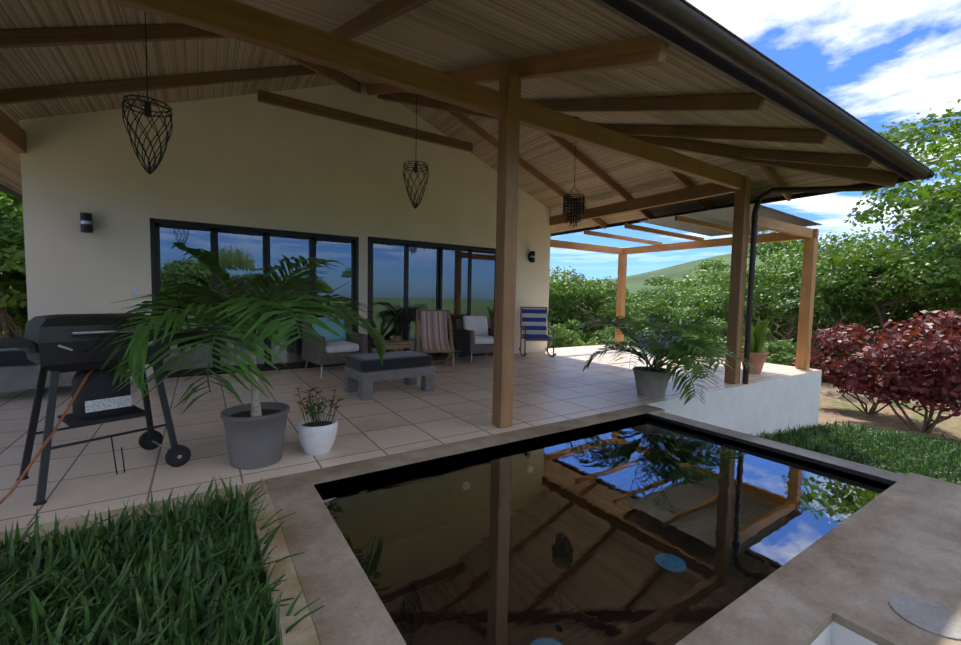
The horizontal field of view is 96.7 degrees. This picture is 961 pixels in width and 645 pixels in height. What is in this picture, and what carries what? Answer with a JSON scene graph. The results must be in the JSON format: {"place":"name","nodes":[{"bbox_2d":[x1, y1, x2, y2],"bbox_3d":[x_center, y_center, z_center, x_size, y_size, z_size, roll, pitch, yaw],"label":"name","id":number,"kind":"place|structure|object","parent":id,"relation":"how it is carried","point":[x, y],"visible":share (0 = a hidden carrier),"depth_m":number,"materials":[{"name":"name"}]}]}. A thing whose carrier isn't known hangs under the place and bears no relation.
{"place":"outdoors","nodes":[
{"label":"outdoors","id":0,"kind":"place"},
{"bbox_2d":[0,0,337,194],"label":"ceiling","id":1,"kind":"structure","parent":0,"point":[39,66],"depth_m":4.73,"materials":[{"name":"brown wood"}]},
{"bbox_2d":[122,12,172,174],"bbox_3d":[-2.508,-1.963,3.209,0.307,1.673,0.307,-1,4,-33],"label":"pendant light","id":2,"kind":"object","parent":1,"relation":"hanging from","point":[147,111],"visible":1,"depth_m":3.21,"materials":[{"name":"black metal"}]},
{"bbox_2d":[275,51,360,92],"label":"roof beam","id":3,"kind":"structure","parent":1,"relation":"attached to","point":[343,79],"depth_m":6.38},
{"bbox_2d":[0,24,228,48],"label":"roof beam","id":4,"kind":"structure","parent":3,"relation":"attached to","point":[34,37],"depth_m":3.94,"materials":[{"name":"brown wood"}]},
{"bbox_2d":[0,65,326,104],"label":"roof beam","id":5,"kind":"structure","parent":3,"relation":"attached to","point":[38,93],"depth_m":5.06,"materials":[{"name":"brown wood"}]},
{"bbox_2d":[303,0,431,60],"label":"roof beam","id":6,"kind":"structure","parent":3,"relation":"attached to","point":[379,14],"depth_m":3.27,"materials":[{"name":"brown wood"}]},
{"bbox_2d":[367,35,669,94],"bbox_3d":[-0.440,-2.944,5.175,0.070,0.160,6.326,-1,23,-33],"label":"rafter","id":7,"kind":"object","parent":3,"relation":"attached to","point":[644,51],"visible":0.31,"depth_m":3.35,"materials":[{"name":"brown wood"}]},
{"bbox_2d":[266,250,439,345],"bbox_3d":[-3.975,-0.977,10.638,8.230,3.000,6.800,-1,4,-33],"label":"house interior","id":8,"kind":"object","parent":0,"point":[439,272],"depth_m":13.96,"materials":[{"name":"black metal"}]},
{"bbox_2d":[0,344,821,531],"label":"terrace floor","id":9,"kind":"structure","parent":0,"point":[394,416],"depth_m":4.62,"materials":[{"name":"tile"}]},
{"bbox_2d":[0,348,75,390],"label":"outdoor sofa","id":10,"kind":"object","parent":9,"relation":"on","point":[19,370],"depth_m":4.71,"materials":[{"name":"grey wicker"}]},
{"bbox_2d":[0,313,217,505],"bbox_3d":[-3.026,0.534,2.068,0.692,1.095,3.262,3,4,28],"label":"gas grill","id":11,"kind":"object","parent":9,"relation":"on","point":[56,345],"visible":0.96,"depth_m":2.78,"materials":[{"name":"black metal"}]},
{"bbox_2d":[89,242,392,469],"bbox_3d":[-1.620,0.250,3.137,1.984,1.575,1.702,-1,4,-33],"label":"potted palm","id":12,"kind":"object","parent":9,"relation":"on","point":[255,428],"visible":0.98,"depth_m":2.82,"materials":[{"name":"plant"}]},
{"bbox_2d":[19,83,550,380],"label":"house wall","id":13,"kind":"structure","parent":9,"relation":"on","point":[248,160],"depth_m":6.45,"materials":[{"name":"beige paint"}]},
{"bbox_2d":[80,213,92,232],"bbox_3d":[-5.068,-1.280,5.496,0.121,0.240,0.146,-1,4,-33],"label":"wall sconce","id":14,"kind":"object","parent":13,"relation":"attached to","point":[86,224],"depth_m":5.45,"materials":[{"name":"black metal"}]},
{"bbox_2d":[131,288,138,296],"bbox_3d":[-4.736,-0.414,5.856,0.080,0.120,0.017,-1,4,-33],"label":"light switch","id":15,"kind":"object","parent":13,"relation":"attached to","point":[134,292],"visible":1,"depth_m":5.85,"materials":[{"name":"white plastic"}]},
{"bbox_2d":[0,0,912,235],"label":"roof fascia","id":16,"kind":"structure","parent":13,"relation":"attached to","point":[631,13],"depth_m":3.30,"materials":[{"name":"metal"}]},
{"bbox_2d":[529,251,534,261],"bbox_3d":[1.157,-1.470,9.567,0.121,0.240,0.146,-1,4,-33],"label":"wall sconce","id":17,"kind":"object","parent":13,"relation":"attached to","point":[531,256],"depth_m":9.51,"materials":[{"name":"black metal"}]},
{"bbox_2d":[550,183,734,225],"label":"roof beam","id":18,"kind":"structure","parent":13,"relation":"attached to","point":[689,194],"depth_m":7.65,"materials":[{"name":"brown wood"}]},
{"bbox_2d":[106,0,749,189],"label":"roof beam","id":19,"kind":"structure","parent":18,"relation":"attached to","point":[236,20],"depth_m":3.33,"materials":[{"name":"brown wood"}]},
{"bbox_2d":[294,387,343,455],"bbox_3d":[-1.271,0.773,3.398,0.380,0.513,0.301,-1,4,-33],"label":"flower pot","id":20,"kind":"object","parent":9,"relation":"on","point":[317,435],"visible":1,"depth_m":3.32,"materials":[{"name":"ceramic"}]},
{"bbox_2d":[150,218,495,378],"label":"sliding doors","id":21,"kind":"structure","parent":9,"relation":"on","point":[406,279],"depth_m":7.32,"materials":[{"name":"glass"}]},
{"bbox_2d":[301,317,367,377],"bbox_3d":[-2.337,0.362,6.833,0.780,0.868,0.790,-2,5,-41],"label":"armchair","id":22,"kind":"object","parent":9,"relation":"on","point":[339,349],"visible":0.65,"depth_m":6.71,"materials":[{"name":"brown wicker"}]},
{"bbox_2d":[344,351,434,399],"bbox_3d":[-1.186,0.658,5.580,1.000,0.475,0.620,-2,4,-37],"label":"ottoman","id":23,"kind":"object","parent":9,"relation":"on","point":[363,373],"visible":0.98,"depth_m":5.36,"materials":[{"name":"grey wicker"}]},
{"bbox_2d":[368,322,413,352],"bbox_3d":[-1.555,0.374,7.414,0.620,0.799,0.500,-1,4,-36],"label":"side table","id":24,"kind":"object","parent":9,"relation":"on","point":[398,343],"visible":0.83,"depth_m":7.36,"materials":[{"name":"brown wood"}]},
{"bbox_2d":[414,309,455,372],"bbox_3d":[-0.787,0.299,7.412,0.675,1.010,1.202,0,4,-11],"label":"deck chair","id":25,"kind":"object","parent":9,"relation":"on","point":[433,330],"visible":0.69,"depth_m":7.63,"materials":[{"name":"fabric"}]},
{"bbox_2d":[454,316,493,362],"bbox_3d":[-0.019,0.310,8.410,0.780,0.868,0.790,-1,4,-27],"label":"armchair","id":26,"kind":"object","parent":9,"relation":"on","point":[474,335],"visible":0.83,"depth_m":8.35,"materials":[{"name":"brown wicker"}]},
{"bbox_2d":[492,67,520,427],"bbox_3d":[0.245,-0.663,4.083,0.150,3.353,0.150,-1,4,-33],"label":"post","id":27,"kind":"object","parent":9,"relation":"on","point":[506,236],"visible":0.9,"depth_m":4.03,"materials":[{"name":"brown wood"}]},
{"bbox_2d":[519,307,555,356],"bbox_3d":[1.204,0.199,9.091,0.650,1.040,0.970,1,4,-3],"label":"rocking chair","id":28,"kind":"object","parent":9,"relation":"on","point":[534,325],"visible":0.98,"depth_m":9.38,"materials":[{"name":"blue fabric"}]},
{"bbox_2d":[615,254,626,343],"bbox_3d":[3.819,-0.612,11.609,0.170,2.460,0.170,-1,4,-33],"label":"pergola post","id":29,"kind":"object","parent":9,"relation":"on","point":[621,284],"visible":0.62,"depth_m":11.53,"materials":[{"name":"brown wood"}]},
{"bbox_2d":[550,239,622,253],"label":"pergola beam","id":30,"kind":"structure","parent":29,"relation":"on","point":[582,246],"depth_m":10.68,"materials":[{"name":"brown wood"}]},
{"bbox_2d":[567,315,762,404],"bbox_3d":[2.351,0.444,5.723,2.229,1.098,2.246,-1,4,-33],"label":"potted plant","id":31,"kind":"object","parent":9,"relation":"on","point":[651,380],"visible":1,"depth_m":5.20,"materials":[{"name":"green plant"}]},
{"bbox_2d":[724,179,751,383],"bbox_3d":[3.906,-0.598,6.490,0.160,3.070,0.160,-1,4,-33],"label":"post","id":32,"kind":"object","parent":9,"relation":"on","point":[742,197],"visible":0.79,"depth_m":6.43,"materials":[{"name":"brown wood"}]},
{"bbox_2d":[741,317,774,373],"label":"potted plant","id":33,"kind":"object","parent":9,"relation":"on","point":[758,356],"visible":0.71,"depth_m":7.39,"materials":[{"name":"green plant"}]},
{"bbox_2d":[625,0,933,383],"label":"gutter","id":34,"kind":"object","parent":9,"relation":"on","point":[690,21],"visible":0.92,"depth_m":3.35,"materials":[{"name":"black metal"}]},
{"bbox_2d":[795,238,817,369],"bbox_3d":[6.151,-0.345,8.054,0.170,2.460,0.170,-1,4,-33],"label":"pergola post","id":35,"kind":"object","parent":9,"relation":"on","point":[808,278],"visible":1,"depth_m":8.00,"materials":[{"name":"brown wood"}]},
{"bbox_2d":[623,229,818,253],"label":"pergola beam","id":36,"kind":"structure","parent":35,"relation":"on","point":[766,238],"depth_m":9.58,"materials":[{"name":"brown wood"}]},
{"bbox_2d":[584,230,661,245],"bbox_3d":[3.360,-1.941,9.866,2.730,0.090,0.050,0,4,-33],"label":"pergola joist","id":37,"kind":"object","parent":36,"relation":"attached to","point":[612,236],"visible":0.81,"depth_m":9.74,"materials":[{"name":"brown wood"}]},
{"bbox_2d":[624,223,703,241],"bbox_3d":[3.935,-1.875,8.990,2.730,0.090,0.050,0,4,-33],"label":"pergola joist","id":38,"kind":"object","parent":36,"relation":"attached to","point":[657,231],"visible":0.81,"depth_m":8.85,"materials":[{"name":"brown wood"}]},
{"bbox_2d":[675,215,750,236],"bbox_3d":[4.510,-1.809,8.113,2.730,0.090,0.050,0,4,-33],"label":"pergola joist","id":39,"kind":"object","parent":36,"relation":"attached to","point":[702,223],"visible":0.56,"depth_m":7.82,"materials":[{"name":"brown wood"}]},
{"bbox_2d":[640,203,821,236],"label":"pergola roof","id":40,"kind":"structure","parent":39,"relation":"on","point":[723,216],"depth_m":7.89,"materials":[{"name":"metal"}]},
{"bbox_2d":[749,213,812,237],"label":"pergola beam","id":41,"kind":"structure","parent":35,"relation":"on","point":[766,223],"depth_m":7.25,"materials":[{"name":"brown wood"}]},
{"bbox_2d":[0,250,960,442],"bbox_3d":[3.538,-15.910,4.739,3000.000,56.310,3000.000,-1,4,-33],"label":"ground","id":42,"kind":"structure","parent":0,"point":[835,405],"depth_m":11.93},
{"bbox_2d":[0,195,23,337],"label":"shrub","id":43,"kind":"object","parent":42,"relation":"on","point":[14,216],"visible":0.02,"depth_m":14.01,"materials":[{"name":"green plant"}]},
{"bbox_2d":[0,189,26,337],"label":"shrub","id":44,"kind":"object","parent":42,"relation":"on","point":[13,290],"visible":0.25,"depth_m":11.66,"materials":[{"name":"green plant"}]},
{"bbox_2d":[0,307,27,338],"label":"shrub","id":45,"kind":"object","parent":42,"relation":"on","point":[18,316],"visible":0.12,"depth_m":16.27,"materials":[{"name":"green plant"}]},
{"bbox_2d":[0,480,320,644],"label":"stone curb","id":46,"kind":"structure","parent":42,"relation":"on","point":[303,632],"depth_m":2.14,"materials":[{"name":"stone"}]},
{"bbox_2d":[0,475,323,644],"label":"lawn planter","id":47,"kind":"object","parent":46,"relation":"on","point":[190,575],"visible":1,"depth_m":1.81,"materials":[{"name":"green plant"}]},
{"bbox_2d":[549,329,564,339],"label":"shrub","id":48,"kind":"object","parent":42,"relation":"on","point":[551,334],"visible":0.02,"depth_m":18.34,"materials":[{"name":"green plant"}]},
{"bbox_2d":[548,323,568,347],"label":"shrub","id":49,"kind":"object","parent":42,"relation":"on","point":[557,343],"visible":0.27,"depth_m":16.60,"materials":[{"name":"green plant"}]},
{"bbox_2d":[549,318,587,342],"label":"shrub","id":50,"kind":"object","parent":42,"relation":"on","point":[573,323],"visible":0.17,"depth_m":20.18,"materials":[{"name":"green plant"}]},
{"bbox_2d":[549,269,616,342],"bbox_3d":[1.460,4.102,31.631,15.661,15.656,16.683,0,4,-19],"label":"tree","id":51,"kind":"object","parent":42,"relation":"on","point":[585,340],"depth_m":27.51,"materials":[{"name":"green plant"}]},
{"bbox_2d":[557,329,612,347],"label":"shrub","id":52,"kind":"object","parent":42,"relation":"on","point":[575,341],"visible":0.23,"depth_m":16.30,"materials":[{"name":"green plant"}]},
{"bbox_2d":[548,266,628,337],"bbox_3d":[3.407,2.115,27.445,10.971,10.968,11.687,2,4,10],"label":"tree","id":53,"kind":"object","parent":42,"relation":"on","point":[579,281],"visible":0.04,"depth_m":23.37,"materials":[{"name":"green plant"}]},
{"bbox_2d":[584,339,603,345],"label":"shrub","id":54,"kind":"object","parent":42,"relation":"on","point":[595,343],"visible":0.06,"depth_m":15.12,"materials":[{"name":"green plant"}]},
{"bbox_2d":[588,325,624,344],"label":"shrub","id":55,"kind":"object","parent":42,"relation":"on","point":[602,336],"visible":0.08,"depth_m":15.35,"materials":[{"name":"green plant"}]},
{"bbox_2d":[548,274,673,333],"bbox_3d":[5.869,1.110,24.341,8.700,7.565,8.143,2,4,17],"label":"tree","id":56,"kind":"object","parent":42,"relation":"on","point":[584,313],"visible":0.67,"depth_m":22.21,"materials":[{"name":"green plant"}]},
{"bbox_2d":[265,405,960,644],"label":"pool coping","id":57,"kind":"object","parent":42,"relation":"on","point":[883,568],"visible":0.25,"depth_m":2.76,"materials":[{"name":"beige stone"}]},
{"bbox_2d":[572,287,661,338],"bbox_3d":[7.849,2.151,32.029,12.468,9.910,11.081,2,4,9],"label":"bush","id":58,"kind":"object","parent":42,"relation":"on","point":[649,291],"visible":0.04,"depth_m":33.73,"materials":[{"name":"green plant"}]},
{"bbox_2d":[609,329,647,345],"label":"shrub","id":59,"kind":"object","parent":42,"relation":"on","point":[613,333],"visible":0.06,"depth_m":18.76,"materials":[{"name":"green plant"}]},
{"bbox_2d":[624,336,633,344],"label":"shrub","id":60,"kind":"object","parent":42,"relation":"on","point":[625,338],"visible":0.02,"depth_m":14.94,"materials":[{"name":"green plant"}]},
{"bbox_2d":[608,323,658,344],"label":"shrub","id":61,"kind":"object","parent":42,"relation":"on","point":[645,330],"visible":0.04,"depth_m":18.39,"materials":[{"name":"green plant"}]},
{"bbox_2d":[593,298,754,340],"bbox_3d":[10.609,2.365,25.827,9.141,7.948,8.556,2,4,16],"label":"bush","id":62,"kind":"object","parent":42,"relation":"on","point":[686,313],"visible":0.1,"depth_m":23.91,"materials":[{"name":"green plant"}]},
{"bbox_2d":[656,278,719,299],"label":"tree","id":63,"kind":"object","parent":42,"relation":"on","point":[666,286],"visible":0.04,"depth_m":58.19,"materials":[{"name":"green plant"}]},
{"bbox_2d":[685,333,710,353],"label":"shrub","id":64,"kind":"object","parent":42,"relation":"on","point":[693,338],"visible":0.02,"depth_m":17.48,"materials":[{"name":"green plant"}]},
{"bbox_2d":[609,287,798,351],"bbox_3d":[13.733,2.593,25.305,11.867,9.433,10.547,1,4,1],"label":"bush","id":65,"kind":"object","parent":42,"relation":"on","point":[763,314],"visible":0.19,"depth_m":22.62,"materials":[{"name":"green plant"}]},
{"bbox_2d":[698,316,770,347],"bbox_3d":[9.446,0.926,16.262,2.679,2.290,2.239,-1,4,-32],"label":"shrub","id":66,"kind":"object","parent":42,"relation":"on","point":[722,340],"visible":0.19,"depth_m":16.11,"materials":[{"name":"green plant"}]},
{"bbox_2d":[688,261,785,306],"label":"tree","id":67,"kind":"object","parent":42,"relation":"on","point":[746,272],"depth_m":64.78,"materials":[{"name":"green plant"}]},
{"bbox_2d":[640,264,864,341],"bbox_3d":[20.068,3.758,35.048,17.379,16.309,16.315,0,4,-23],"label":"tree","id":68,"kind":"object","parent":42,"relation":"on","point":[696,277],"visible":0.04,"depth_m":29.97,"materials":[{"name":"green plant"}]},
{"bbox_2d":[722,344,794,365],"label":"shrub","id":69,"kind":"object","parent":42,"relation":"on","point":[783,356],"visible":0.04,"depth_m":11.68,"materials":[{"name":"green plant"}]},
{"bbox_2d":[743,338,796,365],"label":"shrub","id":70,"kind":"object","parent":42,"relation":"on","point":[772,346],"visible":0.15,"depth_m":13.64,"materials":[{"name":"green plant"}]},
{"bbox_2d":[769,319,853,368],"bbox_3d":[19.980,3.568,27.491,6.009,7.761,8.857,1,4,-6],"label":"shrub","id":71,"kind":"object","parent":42,"relation":"on","point":[824,325],"visible":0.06,"depth_m":25.90,"materials":[{"name":"green plant"}]},
{"bbox_2d":[698,252,960,366],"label":"tree","id":72,"kind":"object","parent":42,"relation":"on","point":[828,303],"visible":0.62,"depth_m":17.13,"materials":[{"name":"green plant"}]},
{"bbox_2d":[821,355,841,383],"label":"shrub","id":73,"kind":"object","parent":42,"relation":"on","point":[823,378],"visible":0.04,"depth_m":30.11,"materials":[{"name":"green plant"}]},
{"bbox_2d":[745,230,957,385],"bbox_3d":[22.550,1.076,25.537,14.216,14.211,15.143,-2,5,-44],"label":"tree","id":74,"kind":"object","parent":42,"relation":"on","point":[776,246],"visible":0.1,"depth_m":24.83,"materials":[{"name":"green plant"}]},
{"bbox_2d":[781,318,925,355],"bbox_3d":[30.071,4.044,31.736,16.660,13.243,14.808,2,4,8],"label":"bush","id":75,"kind":"object","parent":42,"relation":"on","point":[853,350],"visible":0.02,"depth_m":29.77,"materials":[{"name":"green plant"}]},
{"bbox_2d":[753,209,960,347],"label":"tree","id":76,"kind":"object","parent":42,"relation":"on","point":[894,258],"visible":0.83,"depth_m":15.78,"materials":[{"name":"green plant"}]},
{"bbox_2d":[791,323,934,414],"bbox_3d":[10.074,1.244,11.148,2.751,2.439,2.818,0,4,-17],"label":"shrub","id":77,"kind":"object","parent":42,"relation":"on","point":[827,370],"visible":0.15,"depth_m":11.32,"materials":[{"name":"red plant"}]},
{"bbox_2d":[774,254,960,398],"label":"bush","id":78,"kind":"object","parent":42,"relation":"on","point":[906,314],"visible":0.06,"depth_m":20.81,"materials":[{"name":"green plant"}]},
{"bbox_2d":[819,309,960,433],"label":"shrub","id":79,"kind":"object","parent":42,"relation":"on","point":[927,373],"visible":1,"depth_m":8.96,"materials":[{"name":"red plant"}]},
{"bbox_2d":[844,99,960,298],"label":"tree","id":80,"kind":"object","parent":42,"relation":"on","point":[946,198],"visible":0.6,"depth_m":18.99,"materials":[{"name":"green plant"}]},
{"bbox_2d":[234,0,891,171],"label":"ceiling","id":81,"kind":"structure","parent":0,"point":[443,35],"depth_m":3.76,"materials":[{"name":"brown wood"}]},
{"bbox_2d":[0,109,26,153],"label":"roof beam","id":82,"kind":"structure","parent":81,"relation":"on","point":[12,135],"depth_m":4.85,"materials":[{"name":"brown wood"}]},
{"bbox_2d":[257,89,472,151],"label":"tie beam","id":83,"kind":"structure","parent":81,"relation":"attached to","point":[274,99],"depth_m":6.83,"materials":[{"name":"brown wood"}]},
{"bbox_2d":[403,94,428,208],"bbox_3d":[-0.768,-2.236,5.109,0.307,1.731,0.307,-1,4,-33],"label":"pendant light","id":84,"kind":"object","parent":81,"relation":"hanging from","point":[415,170],"visible":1,"depth_m":5.11,"materials":[{"name":"black metal"}]},
{"bbox_2d":[441,104,606,228],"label":"roof beam","id":85,"kind":"structure","parent":81,"relation":"on","point":[493,142],"depth_m":8.22,"materials":[{"name":"brown wood"}]},
{"bbox_2d":[563,116,584,226],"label":"pendant beads","id":86,"kind":"object","parent":81,"relation":"hanging from","point":[568,202],"visible":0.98,"depth_m":6.37},
{"bbox_2d":[377,92,898,186],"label":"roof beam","id":87,"kind":"structure","parent":81,"relation":"attached to","point":[877,177],"depth_m":6.08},
{"bbox_2d":[544,132,654,219],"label":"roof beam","id":88,"kind":"structure","parent":87,"relation":"attached to","point":[569,148],"depth_m":7.61,"materials":[{"name":"brown wood"}]},
{"bbox_2d":[472,93,764,112],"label":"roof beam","id":89,"kind":"structure","parent":87,"relation":"attached to","point":[734,102],"depth_m":4.16,"materials":[{"name":"brown wood"}]},
{"bbox_2d":[597,124,827,143],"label":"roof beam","id":90,"kind":"structure","parent":87,"relation":"attached to","point":[803,136],"depth_m":4.91,"materials":[{"name":"brown wood"}]},
{"bbox_2d":[758,164,792,200],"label":"roof beam","id":91,"kind":"structure","parent":87,"relation":"attached to","point":[773,176],"depth_m":6.28,"materials":[{"name":"brown wood"}]},
{"bbox_2d":[742,148,871,167],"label":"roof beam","id":92,"kind":"structure","parent":87,"relation":"attached to","point":[850,160],"depth_m":5.35,"materials":[{"name":"brown wood"}]},
{"bbox_2d":[666,169,713,209],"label":"roof beam","id":93,"kind":"structure","parent":81,"relation":"attached to","point":[685,182],"depth_m":7.10,"materials":[{"name":"brown wood"}]},
{"bbox_2d":[319,419,887,644],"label":"pool water","id":94,"kind":"structure","parent":0,"point":[644,421],"depth_m":2.48,"materials":[{"name":"black liquid"}]},
{"bbox_2d":[401,103,900,233],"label":"ceiling","id":95,"kind":"structure","parent":0,"point":[549,158],"depth_m":7.76,"materials":[{"name":"brown wood"}]},
{"bbox_2d":[550,0,960,280],"label":"sky","id":96,"kind":"structure","parent":0,"point":[883,62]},
{"bbox_2d":[749,421,960,484],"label":"grass","id":97,"kind":"structure","parent":0,"point":[905,453],"depth_m":6.63,"materials":[{"name":"green plant"}]}
]}

